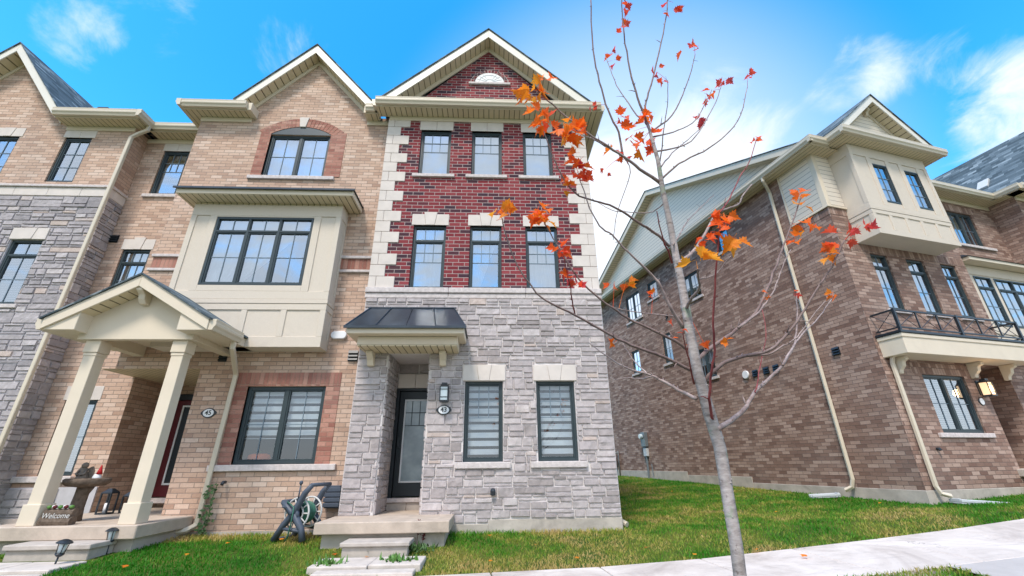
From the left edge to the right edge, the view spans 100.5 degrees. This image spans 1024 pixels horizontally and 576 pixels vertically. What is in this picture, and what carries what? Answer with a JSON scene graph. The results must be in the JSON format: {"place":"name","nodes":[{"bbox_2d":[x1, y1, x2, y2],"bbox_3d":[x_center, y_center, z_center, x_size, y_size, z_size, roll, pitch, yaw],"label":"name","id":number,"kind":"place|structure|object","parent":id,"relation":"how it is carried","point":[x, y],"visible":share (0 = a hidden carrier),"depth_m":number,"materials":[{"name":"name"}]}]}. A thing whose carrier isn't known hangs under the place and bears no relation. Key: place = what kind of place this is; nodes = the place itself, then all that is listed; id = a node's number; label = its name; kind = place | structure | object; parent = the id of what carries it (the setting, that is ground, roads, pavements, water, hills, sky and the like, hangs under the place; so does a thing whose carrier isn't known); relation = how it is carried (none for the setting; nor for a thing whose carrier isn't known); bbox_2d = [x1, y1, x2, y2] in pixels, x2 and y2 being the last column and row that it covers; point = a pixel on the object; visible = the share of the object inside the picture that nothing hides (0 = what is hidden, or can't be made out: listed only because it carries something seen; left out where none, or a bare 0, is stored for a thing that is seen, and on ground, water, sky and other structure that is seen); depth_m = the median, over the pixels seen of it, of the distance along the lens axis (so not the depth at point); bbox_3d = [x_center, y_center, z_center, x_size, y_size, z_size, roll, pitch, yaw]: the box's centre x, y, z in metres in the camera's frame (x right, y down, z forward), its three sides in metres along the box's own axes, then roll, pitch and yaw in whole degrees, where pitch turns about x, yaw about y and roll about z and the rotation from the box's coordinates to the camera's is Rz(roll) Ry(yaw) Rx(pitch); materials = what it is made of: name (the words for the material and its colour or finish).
{"place":"outdoors","nodes":[
{"label":"outdoors","id":0,"kind":"place"},
{"bbox_2d":[118,492,129,512],"bbox_3d":[-7.599,4.245,8.439,0.168,0.378,0.168,0,-23,-3],"label":"candle lantern","id":1,"kind":"object","parent":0,"point":[122,500],"visible":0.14,"depth_m":8.39,"materials":[{"name":"black metal"}]},
{"bbox_2d":[247,451,270,458],"bbox_3d":[-5.073,3.391,8.557,0.434,0.213,0.346,0,-23,-3],"label":"pumpkin","id":2,"kind":"object","parent":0,"point":[260,456],"visible":0.5,"depth_m":8.45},
{"bbox_2d":[417,519,425,542],"bbox_3d":[-1.459,3.937,6.844,0.173,0.413,0.092,0,-23,-3],"label":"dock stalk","id":3,"kind":"object","parent":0,"point":[423,535],"visible":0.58,"depth_m":6.83,"materials":[{"name":"brown plant"}]},
{"bbox_2d":[0,475,1023,575],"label":"lawn ground","id":4,"kind":"structure","parent":0,"point":[284,564],"depth_m":6.88,"materials":[{"name":"plant"}]},
{"bbox_2d":[0,562,31,568],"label":"path slab","id":5,"kind":"structure","parent":4,"relation":"on","point":[6,565],"depth_m":5.75,"materials":[{"name":"grey concrete"}]},
{"bbox_2d":[0,574,44,575],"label":"path slab","id":6,"kind":"structure","parent":4,"relation":"on","point":[24,575],"depth_m":5.32,"materials":[{"name":"grey concrete"}]},
{"bbox_2d":[0,561,86,574],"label":"path slab","id":7,"kind":"structure","parent":4,"relation":"on","point":[35,568],"depth_m":5.54,"materials":[{"name":"grey concrete"}]},
{"bbox_2d":[2,540,117,561],"bbox_3d":[-6.636,3.933,6.226,1.200,0.380,0.490,0,-23,-3],"label":"concrete step","id":8,"kind":"object","parent":4,"relation":"on","point":[46,550],"visible":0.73,"depth_m":6.07,"materials":[{"name":"grey concrete"}]},
{"bbox_2d":[54,539,73,563],"bbox_3d":[-6.124,3.622,5.777,0.183,0.379,0.181,0,-23,-3],"label":"path light","id":9,"kind":"object","parent":4,"relation":"on","point":[62,546],"visible":0.98,"depth_m":5.78,"materials":[{"name":"black metal"}]},
{"bbox_2d":[0,42,154,507],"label":"brick townhouse","id":10,"kind":"structure","parent":4,"relation":"on","point":[70,158],"depth_m":10.59,"materials":[{"name":"stone"}]},
{"bbox_2d":[0,127,26,171],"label":"window","id":11,"kind":"structure","parent":10,"relation":"in","point":[7,143],"depth_m":11.33,"materials":[{"name":"clear glass"}]},
{"bbox_2d":[0,228,50,307],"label":"window","id":12,"kind":"structure","parent":10,"relation":"in","point":[15,267],"depth_m":10.07,"materials":[{"name":"clear glass"}]},
{"bbox_2d":[46,130,97,181],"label":"window","id":13,"kind":"structure","parent":10,"relation":"in","point":[71,155],"depth_m":11.27,"materials":[{"name":"clear glass"}]},
{"bbox_2d":[105,527,118,553],"bbox_3d":[-6.081,3.845,6.433,0.184,0.404,0.181,0,-23,-3],"label":"path light","id":14,"kind":"object","parent":4,"relation":"on","point":[111,534],"visible":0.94,"depth_m":6.44,"materials":[{"name":"black metal"}]},
{"bbox_2d":[0,43,388,553],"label":"brick townhouse","id":15,"kind":"structure","parent":4,"relation":"on","point":[182,316],"depth_m":9.13,"materials":[{"name":"brick"}]},
{"bbox_2d":[9,386,104,482],"bbox_3d":[-9.568,3.090,9.100,1.150,1.940,0.290,0,-23,-3],"label":"window","id":16,"kind":"structure","parent":15,"relation":"in","point":[98,390],"depth_m":9.13,"materials":[{"name":"clear glass"}]},
{"bbox_2d":[37,505,78,525],"bbox_3d":[-7.115,3.578,6.691,0.463,0.303,0.150,0,-23,-3],"label":"welcome sign","id":17,"kind":"object","parent":15,"relation":"on","point":[54,516],"visible":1,"depth_m":6.65,"materials":[{"name":"brown wood"}]},
{"bbox_2d":[62,478,111,521],"bbox_3d":[-7.320,3.595,7.238,0.640,0.666,0.633,0,-23,-3],"label":"bird bath","id":18,"kind":"object","parent":15,"relation":"on","point":[85,487],"visible":0.93,"depth_m":7.18,"materials":[{"name":"brown stone"}]},
{"bbox_2d":[75,462,94,478],"bbox_3d":[-7.392,3.166,7.349,0.298,0.292,0.195,0,-23,-3],"label":"angel figurine","id":19,"kind":"object","parent":18,"relation":"on","point":[83,471],"visible":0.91,"depth_m":7.34,"materials":[{"name":"grey stone"}]},
{"bbox_2d":[92,465,102,477],"bbox_3d":[-7.163,3.200,7.376,0.130,0.255,0.124,0,-23,-3],"label":"gnome figurine","id":20,"kind":"object","parent":18,"relation":"on","point":[99,473],"visible":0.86,"depth_m":7.36,"materials":[{"name":"red ceramic"}]},
{"bbox_2d":[94,488,119,514],"bbox_3d":[-7.831,4.133,8.258,0.204,0.450,0.204,0,-23,-3],"label":"candle lantern","id":21,"kind":"object","parent":15,"relation":"on","point":[110,491],"visible":1,"depth_m":8.22,"materials":[{"name":"black metal"}]},
{"bbox_2d":[111,237,155,285],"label":"window","id":22,"kind":"structure","parent":15,"relation":"in","point":[135,264],"depth_m":10.74,"materials":[{"name":"clear glass"}]},
{"bbox_2d":[141,144,192,197],"bbox_3d":[-9.362,-3.212,11.740,0.930,1.820,0.260,0,-23,-3],"label":"window","id":23,"kind":"structure","parent":15,"relation":"in","point":[172,166],"depth_m":11.74,"materials":[{"name":"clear glass"}]},
{"bbox_2d":[150,394,193,503],"bbox_3d":[-7.684,3.694,9.959,1.400,2.380,0.290,0,-23,-3],"label":"door","id":24,"kind":"structure","parent":15,"relation":"in","point":[170,454],"depth_m":9.99,"materials":[{"name":"wood"}]},
{"bbox_2d":[194,483,218,534],"bbox_3d":[-5.537,4.020,7.726,0.284,0.875,0.183,0,-23,-3],"label":"climbing vine","id":25,"kind":"object","parent":15,"relation":"attached to","point":[200,526],"visible":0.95,"depth_m":7.71,"materials":[{"name":"green plant"}]},
{"bbox_2d":[201,408,216,417],"bbox_3d":[-6.037,2.486,8.473,0.307,0.190,0.028,0,-23,-3],"label":"number plaque","id":26,"kind":"object","parent":15,"relation":"attached to","point":[208,412],"visible":1,"depth_m":8.46,"materials":[{"name":"white ceramic"}]},
{"bbox_2d":[206,387,336,471],"bbox_3d":[-4.593,2.779,8.495,2.390,1.595,0.254,0,-23,-3],"label":"window","id":27,"kind":"structure","parent":15,"relation":"in","point":[276,464],"depth_m":8.57,"materials":[{"name":"grey glass"}]},
{"bbox_2d":[246,127,333,180],"bbox_3d":[-5.550,-3.448,11.067,2.120,1.690,0.298,0,-23,-3],"label":"window","id":28,"kind":"structure","parent":15,"relation":"in","point":[301,160],"depth_m":11.14,"materials":[{"name":"clear glass"}]},
{"bbox_2d":[322,485,341,507],"bbox_3d":[-3.340,3.893,7.945,0.300,0.380,0.140,0,-23,-3],"label":"hose box","id":29,"kind":"object","parent":15,"relation":"attached to","point":[332,495],"visible":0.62,"depth_m":7.88,"materials":[{"name":"grey plastic"}]},
{"bbox_2d":[270,481,331,542],"bbox_3d":[-3.648,3.829,7.341,0.678,0.945,0.721,-7,-23,14],"label":"hose reel","id":30,"kind":"object","parent":4,"relation":"on","point":[302,512],"visible":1,"depth_m":7.21,"materials":[{"name":"grey plastic"}]},
{"bbox_2d":[306,557,376,574],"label":"stone paver","id":31,"kind":"object","parent":4,"relation":"on","point":[361,563],"visible":0.52,"depth_m":5.74,"materials":[{"name":"grey stone"}]},
{"bbox_2d":[306,554,347,566],"bbox_3d":[-2.543,3.762,5.856,0.531,0.187,0.342,0,-23,-3],"label":"weed clump","id":32,"kind":"object","parent":31,"relation":"on","point":[326,562],"visible":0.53,"depth_m":5.84,"materials":[{"name":"green plant"}]},
{"bbox_2d":[310,568,414,575],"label":"stone paver","id":33,"kind":"object","parent":4,"relation":"on","point":[389,572],"visible":0.96,"depth_m":5.47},
{"bbox_2d":[340,537,414,557],"bbox_3d":[-2.061,4.034,6.539,1.030,0.295,0.500,0,-23,-3],"label":"concrete step","id":34,"kind":"object","parent":4,"relation":"on","point":[365,547],"visible":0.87,"depth_m":6.37,"materials":[{"name":"grey concrete"}]},
{"bbox_2d":[313,510,453,548],"bbox_3d":[-2.110,4.441,7.560,2.130,0.725,1.940,0,-23,-3],"label":"concrete porch","id":35,"kind":"object","parent":4,"relation":"on","point":[335,531],"visible":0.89,"depth_m":6.82,"materials":[{"name":"beige concrete"}]},
{"bbox_2d":[368,556,425,571],"bbox_3d":[-1.603,3.920,5.991,0.705,0.160,0.560,0,-23,-3],"label":"stone paver","id":36,"kind":"object","parent":4,"relation":"on","point":[417,565],"visible":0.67,"depth_m":5.78,"materials":[{"name":"grey stone"}]},
{"bbox_2d":[379,552,417,562],"bbox_3d":[-1.602,3.811,6.026,0.445,0.192,0.450,14,-27,-32],"label":"weed clump","id":37,"kind":"object","parent":36,"relation":"on","point":[395,557],"visible":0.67,"depth_m":5.99,"materials":[{"name":"green plant"}]},
{"bbox_2d":[409,541,438,552],"bbox_3d":[-1.420,3.974,6.553,0.574,0.149,0.353,4,-23,-10],"label":"weed clump","id":38,"kind":"object","parent":4,"relation":"on","point":[414,546],"visible":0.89,"depth_m":6.54,"materials":[{"name":"green plant"}]},
{"bbox_2d":[338,28,628,533],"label":"brick townhouse","id":39,"kind":"structure","parent":4,"relation":"on","point":[519,436],"depth_m":9.32,"materials":[{"name":"stone"}]},
{"bbox_2d":[386,388,427,509],"bbox_3d":[-2.144,3.400,9.134,0.850,2.455,0.250,0,-23,-3],"label":"door","id":40,"kind":"structure","parent":39,"relation":"in","point":[405,472],"depth_m":9.14,"materials":[{"name":"black glass"}]},
{"bbox_2d":[409,212,448,286],"bbox_3d":[-1.941,-0.858,9.973,0.870,1.980,0.274,0,-23,-3],"label":"window","id":41,"kind":"structure","parent":39,"relation":"in","point":[428,248],"depth_m":10.03,"materials":[{"name":"clear glass"}]},
{"bbox_2d":[412,121,453,177],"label":"window","id":42,"kind":"structure","parent":39,"relation":"in","point":[435,149],"depth_m":11.15,"materials":[{"name":"clear glass"}]},
{"bbox_2d":[439,382,448,401],"bbox_3d":[-1.343,2.075,8.460,0.170,0.370,0.210,0,-23,-3],"label":"wall lantern","id":43,"kind":"object","parent":39,"relation":"attached to","point":[444,392],"depth_m":8.37,"materials":[{"name":"black metal"}]},
{"bbox_2d":[436,405,451,414],"bbox_3d":[-1.349,2.410,8.421,0.307,0.190,0.028,0,-23,-3],"label":"number plaque","id":44,"kind":"object","parent":39,"relation":"attached to","point":[443,409],"visible":1,"depth_m":8.41,"materials":[{"name":"white metal"}]},
{"bbox_2d":[454,365,510,468],"bbox_3d":[-0.569,2.540,8.526,1.070,1.975,0.259,0,-23,-3],"label":"window","id":45,"kind":"structure","parent":39,"relation":"in","point":[470,372],"depth_m":8.59,"materials":[{"name":"white glass"}]},
{"bbox_2d":[468,213,503,287],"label":"window","id":46,"kind":"structure","parent":39,"relation":"in","point":[482,244],"depth_m":10.11,"materials":[{"name":"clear glass"}]},
{"bbox_2d":[466,122,506,178],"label":"window","id":47,"kind":"structure","parent":39,"relation":"in","point":[486,163],"depth_m":11.21,"materials":[{"name":"clear glass"}]},
{"bbox_2d":[519,124,558,179],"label":"window","id":48,"kind":"structure","parent":39,"relation":"in","point":[537,161],"depth_m":11.23,"materials":[{"name":"clear glass"}]},
{"bbox_2d":[523,216,559,287],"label":"window","id":49,"kind":"structure","parent":39,"relation":"in","point":[542,265],"depth_m":10.13,"materials":[{"name":"clear glass"}]},
{"bbox_2d":[531,365,587,467],"bbox_3d":[0.890,2.550,8.591,1.090,1.975,0.259,0,-23,-3],"label":"window","id":50,"kind":"structure","parent":39,"relation":"in","point":[566,374],"depth_m":8.66,"materials":[{"name":"white glass"}]},
{"bbox_2d":[615,451,620,474],"bbox_3d":[5.053,8.671,21.102,0.417,1.122,0.722,6,-23,-15],"label":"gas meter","id":51,"kind":"object","parent":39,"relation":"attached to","point":[618,462],"visible":0.24,"depth_m":20.95,"materials":[{"name":"grey metal"}]},
{"bbox_2d":[488,0,880,575],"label":"maple tree","id":52,"kind":"object","parent":4,"relation":"on","point":[700,379],"visible":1,"depth_m":2.60,"materials":[{"name":"orange plant"}]},
{"bbox_2d":[599,94,1023,504],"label":"corner house","id":53,"kind":"structure","parent":4,"relation":"on","point":[869,390],"depth_m":12.14,"materials":[{"name":"brown brick"}]},
{"bbox_2d":[626,291,642,325],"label":"window","id":54,"kind":"structure","parent":53,"relation":"in","point":[633,302],"depth_m":21.18,"materials":[{"name":"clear glass"}]},
{"bbox_2d":[632,349,642,376],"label":"window","id":55,"kind":"structure","parent":53,"relation":"in","point":[635,355],"depth_m":20.51,"materials":[{"name":"clear glass"}]},
{"bbox_2d":[638,432,653,478],"bbox_3d":[5.889,7.340,18.692,0.280,1.920,0.540,6,-23,-15],"label":"electric meter","id":56,"kind":"object","parent":53,"relation":"attached to","point":[642,436],"visible":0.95,"depth_m":18.86,"materials":[{"name":"grey metal"}]},
{"bbox_2d":[647,280,658,303],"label":"window","id":57,"kind":"structure","parent":53,"relation":"in","point":[653,284],"depth_m":19.82,"materials":[{"name":"clear glass"}]},
{"bbox_2d":[662,333,673,366],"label":"window","id":58,"kind":"structure","parent":53,"relation":"in","point":[665,341],"depth_m":18.33,"materials":[{"name":"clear glass"}]},
{"bbox_2d":[680,270,703,306],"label":"window","id":59,"kind":"structure","parent":53,"relation":"in","point":[691,281],"depth_m":17.14,"materials":[{"name":"clear glass"}]},
{"bbox_2d":[699,348,719,380],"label":"window","id":60,"kind":"structure","parent":53,"relation":"in","point":[706,360],"depth_m":15.88,"materials":[{"name":"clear glass"}]},
{"bbox_2d":[715,230,727,256],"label":"window","id":61,"kind":"structure","parent":53,"relation":"in","point":[723,232],"depth_m":15.80,"materials":[{"name":"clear glass"}]},
{"bbox_2d":[872,163,901,204],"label":"window","id":62,"kind":"structure","parent":53,"relation":"in","point":[882,173],"depth_m":12.03,"materials":[{"name":"clear glass"}]},
{"bbox_2d":[870,254,913,314],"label":"window","id":63,"kind":"structure","parent":53,"relation":"in","point":[884,274],"depth_m":11.42,"materials":[{"name":"clear glass"}]},
{"bbox_2d":[904,171,933,210],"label":"window","id":64,"kind":"structure","parent":53,"relation":"in","point":[914,181],"depth_m":12.34,"materials":[{"name":"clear glass"}]},
{"bbox_2d":[906,260,951,318],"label":"window","id":65,"kind":"structure","parent":53,"relation":"in","point":[921,280],"depth_m":11.77,"materials":[{"name":"clear glass"}]},
{"bbox_2d":[922,375,995,437],"bbox_3d":[10.654,2.865,10.341,1.840,1.465,0.270,6,-23,-15],"label":"window","id":66,"kind":"structure","parent":53,"relation":"in","point":[956,413],"depth_m":10.36,"materials":[{"name":"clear glass"}]},
{"bbox_2d":[940,265,984,321],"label":"window","id":67,"kind":"structure","parent":53,"relation":"in","point":[962,301],"depth_m":12.11,"materials":[{"name":"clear glass"}]},
{"bbox_2d":[978,397,984,405],"bbox_3d":[11.657,2.815,10.569,0.226,0.200,0.025,6,-23,-15],"label":"number plaque","id":68,"kind":"object","parent":53,"relation":"attached to","point":[981,401],"visible":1,"depth_m":10.55,"materials":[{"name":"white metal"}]},
{"bbox_2d":[974,378,997,396],"bbox_3d":[11.819,2.488,10.631,0.196,0.426,0.242,6,-23,-15],"label":"wall lantern","id":69,"kind":"object","parent":53,"relation":"attached to","point":[985,386],"depth_m":10.58,"materials":[{"name":"yellow glass"}]},
{"bbox_2d":[808,492,840,498],"bbox_3d":[7.840,5.202,10.688,0.620,0.100,0.300,-11,-24,14],"label":"splash block","id":70,"kind":"object","parent":4,"relation":"on","point":[828,495],"depth_m":10.58,"materials":[{"name":"white concrete"}]},
{"bbox_2d":[931,132,1023,375],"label":"brick townhouse","id":71,"kind":"structure","parent":4,"relation":"on","point":[981,197],"depth_m":14.56,"materials":[{"name":"brown brick"}]},
{"bbox_2d":[946,212,997,251],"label":"window","id":72,"kind":"structure","parent":71,"relation":"in","point":[963,226],"depth_m":14.50,"materials":[{"name":"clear glass"}]},
{"bbox_2d":[973,276,1012,326],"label":"window","id":73,"kind":"structure","parent":71,"relation":"in","point":[996,309],"depth_m":12.55,"materials":[{"name":"clear glass"}]},
{"bbox_2d":[993,279,1023,327],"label":"window","id":74,"kind":"structure","parent":71,"relation":"in","point":[1011,292],"depth_m":12.85,"materials":[{"name":"clear glass"}]},
{"bbox_2d":[949,498,1007,504],"bbox_3d":[9.736,4.460,8.864,1.000,0.100,0.300,2,-22,1],"label":"splash block","id":75,"kind":"object","parent":4,"relation":"on","point":[958,501],"depth_m":8.74,"materials":[{"name":"white concrete"}]},
{"bbox_2d":[0,0,1023,278],"label":"sky","id":76,"kind":"structure","parent":0,"point":[952,71],"materials":[{"name":"blue"}]},
{"bbox_2d":[432,519,1023,575],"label":"sidewalk","id":77,"kind":"structure","parent":0,"point":[982,543],"depth_m":5.75,"materials":[{"name":"grey concrete"}]},
{"bbox_2d":[949,557,1023,575],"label":"driveway","id":78,"kind":"structure","parent":0,"point":[1010,567],"depth_m":5.12,"materials":[{"name":"grey concrete"}]}
]}

